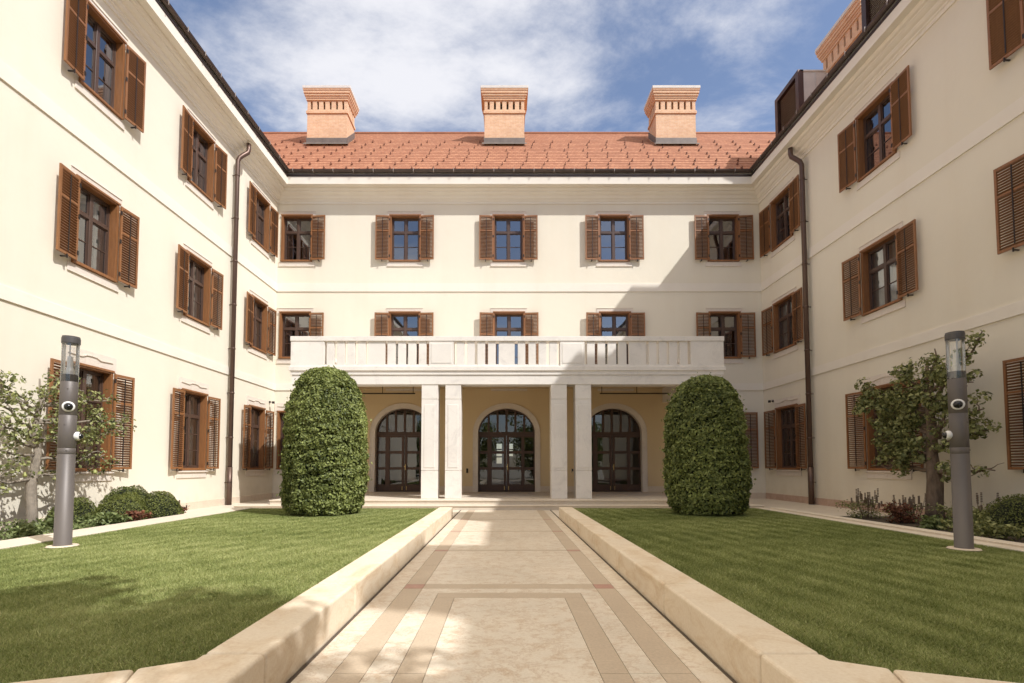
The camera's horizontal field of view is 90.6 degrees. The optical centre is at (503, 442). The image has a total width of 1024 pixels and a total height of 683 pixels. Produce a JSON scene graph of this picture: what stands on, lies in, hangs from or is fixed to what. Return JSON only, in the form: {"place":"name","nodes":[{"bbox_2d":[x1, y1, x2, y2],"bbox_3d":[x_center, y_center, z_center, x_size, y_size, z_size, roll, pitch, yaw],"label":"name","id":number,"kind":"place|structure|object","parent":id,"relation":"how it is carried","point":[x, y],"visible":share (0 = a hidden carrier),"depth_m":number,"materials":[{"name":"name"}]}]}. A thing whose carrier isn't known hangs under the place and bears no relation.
{"place":"outdoors","nodes":[
{"label":"outdoors","id":0,"kind":"place"},
{"bbox_2d":[0,508,437,682],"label":"lawn","id":1,"kind":"structure","parent":0,"point":[182,642],"depth_m":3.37,"materials":[{"name":"green plant"}]},
{"bbox_2d":[45,335,83,547],"bbox_3d":[-5.900,-0.034,6.840,0.350,2.834,0.350,0,-3,0],"label":"street lamp","id":2,"kind":"object","parent":1,"relation":"on","point":[69,435],"visible":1,"depth_m":6.77,"materials":[{"name":"metal"}]},
{"bbox_2d":[276,364,371,515],"bbox_3d":[-4.052,-0.086,11.632,2.088,3.451,2.024,0,-3,0],"label":"topiary","id":3,"kind":"object","parent":1,"relation":"on","point":[324,466],"visible":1,"depth_m":10.93,"materials":[{"name":"green plant"}]},
{"bbox_2d":[169,0,851,131],"label":"sky","id":4,"kind":"structure","parent":0,"point":[408,65],"materials":[{"name":"blue"}]},
{"bbox_2d":[287,510,736,682],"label":"path","id":5,"kind":"structure","parent":0,"point":[505,596],"depth_m":4.24,"materials":[{"name":"stone"}]},
{"bbox_2d":[184,498,890,517],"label":"walkway","id":6,"kind":"structure","parent":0,"point":[815,508],"depth_m":16.32,"materials":[{"name":"stone"}]},
{"bbox_2d":[233,492,764,509],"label":"steps","id":7,"kind":"structure","parent":6,"relation":"on","point":[505,501],"depth_m":15.71,"materials":[{"name":"stone"}]},
{"bbox_2d":[365,529,732,678],"bbox_3d":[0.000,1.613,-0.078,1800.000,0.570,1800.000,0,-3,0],"label":"ground","id":8,"kind":"structure","parent":0,"point":[585,542],"depth_m":5.13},
{"bbox_2d":[0,507,252,548],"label":"edging strip","id":9,"kind":"object","parent":8,"relation":"on","point":[18,542],"visible":0.41,"depth_m":8.71,"materials":[{"name":"stone"}]},
{"bbox_2d":[0,0,288,529],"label":"palace wing","id":10,"kind":"structure","parent":8,"relation":"on","point":[144,168],"depth_m":13.30,"materials":[{"name":"beige paint"}]},
{"bbox_2d":[45,345,134,481],"bbox_3d":[-9.688,-0.611,11.723,0.526,3.010,2.398,0,-3,0],"label":"window","id":11,"kind":"structure","parent":10,"relation":"in","point":[94,364],"depth_m":12.23,"materials":[{"name":"brown wood"}]},
{"bbox_2d":[56,163,139,291],"bbox_3d":[-9.684,-4.954,11.931,0.536,2.366,2.396,0,-3,0],"label":"window","id":12,"kind":"structure","parent":10,"relation":"in","point":[72,181],"depth_m":12.08,"materials":[{"name":"brown wood"}]},
{"bbox_2d":[64,0,145,132],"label":"window","id":13,"kind":"structure","parent":10,"relation":"in","point":[76,38],"depth_m":12.32,"materials":[{"name":"brown wood"}]},
{"bbox_2d":[170,376,220,477],"bbox_3d":[-9.689,-0.421,15.659,0.524,3.010,2.397,0,-3,0],"label":"window","id":14,"kind":"structure","parent":10,"relation":"in","point":[189,389],"depth_m":15.97,"materials":[{"name":"brown wood"}]},
{"bbox_2d":[176,243,223,333],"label":"window","id":15,"kind":"structure","parent":10,"relation":"in","point":[186,254],"depth_m":16.19,"materials":[{"name":"brown wood"}]},
{"bbox_2d":[181,105,227,209],"bbox_3d":[-9.612,-8.925,16.068,0.387,2.396,2.399,0,-3,0],"label":"window","id":16,"kind":"structure","parent":10,"relation":"in","point":[190,123],"depth_m":16.32,"materials":[{"name":"brown wood"}]},
{"bbox_2d":[242,395,273,475],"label":"window","id":17,"kind":"structure","parent":10,"relation":"in","point":[253,404],"depth_m":20.03,"materials":[{"name":"brown wood"}]},
{"bbox_2d":[245,289,276,359],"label":"window","id":18,"kind":"structure","parent":10,"relation":"in","point":[253,300],"depth_m":20.26,"materials":[{"name":"brown wood"}]},
{"bbox_2d":[248,181,278,258],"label":"window","id":19,"kind":"structure","parent":10,"relation":"in","point":[256,196],"depth_m":20.45,"materials":[{"name":"brown wood"}]},
{"bbox_2d":[13,507,452,682],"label":"stone curb","id":20,"kind":"structure","parent":8,"relation":"on","point":[286,642],"depth_m":3.38,"materials":[{"name":"stone"}]},
{"bbox_2d":[263,85,775,498],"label":"palace wing","id":21,"kind":"structure","parent":8,"relation":"on","point":[503,302],"depth_m":21.40,"materials":[{"name":"beige paint"}]},
{"bbox_2d":[273,403,285,474],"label":"window","id":22,"kind":"structure","parent":21,"relation":"in","point":[279,407],"depth_m":21.18,"materials":[{"name":"brown wood"}]},
{"bbox_2d":[276,308,323,363],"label":"window","id":23,"kind":"structure","parent":21,"relation":"in","point":[282,312],"depth_m":21.35,"materials":[{"name":"brown wood"}]},
{"bbox_2d":[278,211,325,266],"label":"window","id":24,"kind":"structure","parent":21,"relation":"in","point":[298,216],"depth_m":21.47,"materials":[{"name":"brown wood"}]},
{"bbox_2d":[369,403,421,491],"bbox_3d":[-4.190,0.199,21.270,2.800,3.690,0.410,0,-3,0],"label":"arched door","id":25,"kind":"structure","parent":21,"relation":"in","point":[395,432],"depth_m":21.34,"materials":[{"name":"brown wood"}]},
{"bbox_2d":[374,308,433,390],"bbox_3d":[-4.190,-3.921,21.313,2.486,3.526,0.372,0,-3,0],"label":"window","id":26,"kind":"structure","parent":21,"relation":"in","point":[391,312],"depth_m":21.25,"materials":[{"name":"brown wood"}]},
{"bbox_2d":[375,211,433,266],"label":"window","id":27,"kind":"structure","parent":21,"relation":"in","point":[391,216],"depth_m":21.45,"materials":[{"name":"brown wood"}]},
{"bbox_2d":[473,403,539,491],"bbox_3d":[0.105,0.199,21.270,2.805,3.690,0.410,0,-3,0],"label":"arched door","id":28,"kind":"structure","parent":21,"relation":"in","point":[506,436],"depth_m":21.34,"materials":[{"name":"brown wood"}]},
{"bbox_2d":[479,211,537,266],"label":"window","id":29,"kind":"structure","parent":21,"relation":"in","point":[494,216],"depth_m":21.46,"materials":[{"name":"brown wood"}]},
{"bbox_2d":[480,308,538,390],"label":"window","id":30,"kind":"structure","parent":21,"relation":"in","point":[496,312],"depth_m":21.24,"materials":[{"name":"brown wood"}]},
{"bbox_2d":[585,211,643,266],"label":"window","id":31,"kind":"structure","parent":21,"relation":"in","point":[612,216],"depth_m":21.45,"materials":[{"name":"brown wood"}]},
{"bbox_2d":[586,308,644,390],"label":"window","id":32,"kind":"structure","parent":21,"relation":"in","point":[602,312],"depth_m":21.26,"materials":[{"name":"brown wood"}]},
{"bbox_2d":[591,403,647,491],"bbox_3d":[4.560,0.199,21.270,2.800,3.690,0.410,0,-3,0],"label":"arched door","id":33,"kind":"structure","parent":21,"relation":"in","point":[618,431],"depth_m":21.34,"materials":[{"name":"brown wood"}]},
{"bbox_2d":[694,211,753,266],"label":"window","id":34,"kind":"structure","parent":21,"relation":"in","point":[734,216],"depth_m":21.46,"materials":[{"name":"brown wood"}]},
{"bbox_2d":[696,308,755,363],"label":"window","id":35,"kind":"structure","parent":21,"relation":"in","point":[737,313],"depth_m":21.27,"materials":[{"name":"brown wood"}]},
{"bbox_2d":[741,403,758,469],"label":"window","id":36,"kind":"structure","parent":21,"relation":"in","point":[750,429],"depth_m":20.99,"materials":[{"name":"brown wood"}]},
{"bbox_2d":[559,507,1014,682],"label":"stone curb","id":37,"kind":"structure","parent":8,"relation":"on","point":[737,643],"depth_m":3.39,"materials":[{"name":"stone"}]},
{"bbox_2d":[749,0,1023,516],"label":"palace wing","id":38,"kind":"structure","parent":8,"relation":"on","point":[886,169],"depth_m":14.25,"materials":[{"name":"beige paint"}]},
{"bbox_2d":[759,174,799,257],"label":"window","id":39,"kind":"structure","parent":38,"relation":"in","point":[791,188],"depth_m":20.09,"materials":[{"name":"brown wood"}]},
{"bbox_2d":[761,286,803,358],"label":"window","id":40,"kind":"structure","parent":38,"relation":"in","point":[789,300],"depth_m":19.97,"materials":[{"name":"brown wood"}]},
{"bbox_2d":[764,394,806,475],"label":"window","id":41,"kind":"structure","parent":38,"relation":"in","point":[790,403],"depth_m":19.61,"materials":[{"name":"brown wood"}]},
{"bbox_2d":[837,65,911,192],"bbox_3d":[10.874,-8.985,14.810,0.382,2.396,2.845,0,-3,0],"label":"window","id":42,"kind":"structure","parent":38,"relation":"in","point":[897,88],"depth_m":14.83,"materials":[{"name":"brown wood"}]},
{"bbox_2d":[841,219,918,323],"bbox_3d":[10.948,-4.825,14.610,0.527,2.366,2.845,0,-3,0],"label":"window","id":43,"kind":"structure","parent":38,"relation":"in","point":[887,249],"depth_m":14.66,"materials":[{"name":"brown wood"}]},
{"bbox_2d":[845,368,923,478],"bbox_3d":[10.862,-0.482,14.400,0.405,3.010,2.847,0,-3,0],"label":"window","id":44,"kind":"structure","parent":38,"relation":"in","point":[881,381],"depth_m":15.07,"materials":[{"name":"brown wood"}]},
{"bbox_2d":[986,0,1023,69],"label":"window","id":45,"kind":"structure","parent":38,"relation":"in","point":[1005,18],"depth_m":10.87,"materials":[{"name":"brown wood"}]},
{"bbox_2d":[993,154,1023,254],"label":"window","id":46,"kind":"structure","parent":38,"relation":"in","point":[998,196],"depth_m":10.74,"materials":[{"name":"brown wood"}]},
{"bbox_2d":[1002,357,1023,472],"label":"window","id":47,"kind":"structure","parent":38,"relation":"in","point":[1007,392],"depth_m":10.64,"materials":[{"name":"brown wood"}]},
{"bbox_2d":[755,507,1023,551],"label":"edging strip","id":48,"kind":"object","parent":8,"relation":"on","point":[1004,544],"visible":0.37,"depth_m":8.57,"materials":[{"name":"stone"}]},
{"bbox_2d":[841,516,1023,542],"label":"planting bed","id":49,"kind":"object","parent":8,"relation":"on","point":[914,524],"visible":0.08,"depth_m":10.79,"materials":[{"name":"soil"}]},
{"bbox_2d":[835,488,886,518],"bbox_3d":[8.445,1.438,12.011,0.950,0.723,0.816,-1,-3,22],"label":"dry flower clump","id":50,"kind":"object","parent":49,"relation":"on","point":[858,503],"visible":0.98,"depth_m":11.90,"materials":[{"name":"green plant"}]},
{"bbox_2d":[875,500,922,522],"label":"red leaved plant","id":51,"kind":"object","parent":49,"relation":"on","point":[897,512],"visible":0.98,"depth_m":10.83,"materials":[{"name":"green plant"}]},
{"bbox_2d":[882,493,930,523],"bbox_3d":[8.868,1.431,11.146,0.990,0.641,0.748,1,-3,-13],"label":"dry flower clump","id":52,"kind":"object","parent":49,"relation":"on","point":[910,502],"visible":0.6,"depth_m":11.09,"materials":[{"name":"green plant"}]},
{"bbox_2d":[851,330,1002,519],"bbox_3d":[9.795,-0.212,12.079,0.925,4.151,3.997,0,-3,0],"label":"pear tree","id":53,"kind":"object","parent":49,"relation":"on","point":[902,447],"visible":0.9,"depth_m":11.86,"materials":[{"name":"green plant"}]},
{"bbox_2d":[915,514,952,529],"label":"leafy perennial","id":54,"kind":"object","parent":49,"relation":"on","point":[931,522],"visible":0.85,"depth_m":9.83,"materials":[{"name":"green plant"}]},
{"bbox_2d":[927,492,1000,520],"bbox_3d":[9.511,1.367,10.506,0.875,0.706,1.099,1,-3,-22],"label":"leafy perennial","id":55,"kind":"object","parent":49,"relation":"on","point":[950,509],"visible":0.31,"depth_m":10.44,"materials":[{"name":"green plant"}]},
{"bbox_2d":[948,504,999,532],"bbox_3d":[8.664,1.404,9.389,0.826,0.538,1.042,0,-3,0],"label":"leafy perennial","id":56,"kind":"object","parent":49,"relation":"on","point":[979,515],"visible":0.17,"depth_m":9.15,"materials":[{"name":"green plant"}]},
{"bbox_2d":[937,516,1023,541],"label":"leafy perennial","id":57,"kind":"object","parent":49,"relation":"on","point":[995,531],"visible":0.83,"depth_m":8.36,"materials":[{"name":"green plant"}]},
{"bbox_2d":[979,493,1023,536],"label":"box bush","id":58,"kind":"object","parent":49,"relation":"on","point":[1008,510],"visible":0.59,"depth_m":8.97,"materials":[{"name":"green plant"}]},
{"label":"planting bed","id":59,"kind":"structure","parent":8,"relation":"on","visible":0},
{"bbox_2d":[0,519,15,529],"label":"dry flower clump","id":60,"kind":"object","parent":59,"relation":"on","point":[1,522],"visible":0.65,"depth_m":8.74,"materials":[{"name":"plant"}]},
{"bbox_2d":[0,518,52,540],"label":"leafy perennial","id":61,"kind":"object","parent":59,"relation":"on","point":[21,529],"visible":0.78,"depth_m":8.08,"materials":[{"name":"green plant"}]},
{"bbox_2d":[36,511,99,531],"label":"leafy perennial","id":62,"kind":"object","parent":59,"relation":"on","point":[88,519],"visible":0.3,"depth_m":9.04,"materials":[{"name":"green plant"}]},
{"bbox_2d":[0,370,136,523],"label":"pear tree","id":63,"kind":"object","parent":59,"relation":"on","point":[35,472],"visible":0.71,"depth_m":9.72,"materials":[{"name":"green plant"}]},
{"bbox_2d":[44,497,96,526],"bbox_3d":[-8.745,1.414,10.295,0.947,0.626,0.956,0,-3,0],"label":"box bush","id":64,"kind":"object","parent":59,"relation":"on","point":[81,508],"visible":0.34,"depth_m":10.18,"materials":[{"name":"green plant"}]},
{"bbox_2d":[86,512,132,526],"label":"leafy perennial","id":65,"kind":"object","parent":59,"relation":"on","point":[108,518],"visible":0.77,"depth_m":9.60,"materials":[{"name":"green plant"}]},
{"bbox_2d":[96,485,148,509],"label":"box bush","id":66,"kind":"object","parent":59,"relation":"on","point":[127,489],"visible":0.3,"depth_m":11.40,"materials":[{"name":"green plant"}]},
{"bbox_2d":[95,494,151,521],"bbox_3d":[-8.058,1.417,10.687,1.037,0.659,1.006,0,-3,0],"label":"box bush","id":67,"kind":"object","parent":59,"relation":"on","point":[121,504],"visible":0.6,"depth_m":10.50,"materials":[{"name":"green plant"}]},
{"bbox_2d":[117,492,146,512],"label":"box bush","id":68,"kind":"object","parent":59,"relation":"on","point":[133,494],"visible":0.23,"depth_m":11.16,"materials":[{"name":"green plant"}]},
{"bbox_2d":[116,510,152,521],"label":"red leaved plant","id":69,"kind":"object","parent":59,"relation":"on","point":[135,514],"visible":0.55,"depth_m":10.26,"materials":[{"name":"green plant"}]},
{"bbox_2d":[144,491,184,518],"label":"box bush","id":70,"kind":"object","parent":59,"relation":"on","point":[160,504],"visible":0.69,"depth_m":11.49,"materials":[{"name":"green plant"}]},
{"bbox_2d":[179,500,188,513],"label":"red leaved plant","id":71,"kind":"object","parent":59,"relation":"on","point":[184,508],"visible":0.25,"depth_m":12.02,"materials":[{"name":"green plant"}]},
{"bbox_2d":[574,507,1023,682],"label":"lawn","id":72,"kind":"structure","parent":0,"point":[875,619],"depth_m":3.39,"materials":[{"name":"green plant"}]},
{"bbox_2d":[660,372,756,514],"bbox_3d":[4.577,0.004,11.563,2.042,3.266,1.977,0,-3,0],"label":"topiary","id":73,"kind":"object","parent":72,"relation":"on","point":[707,469],"visible":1,"depth_m":10.93,"materials":[{"name":"green plant"}]},
{"bbox_2d":[942,331,981,550],"bbox_3d":[5.940,-0.045,6.610,0.350,2.834,0.350,0,-3,0],"label":"street lamp","id":74,"kind":"object","parent":72,"relation":"on","point":[956,435],"visible":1,"depth_m":6.54,"materials":[{"name":"metal"}]}
]}

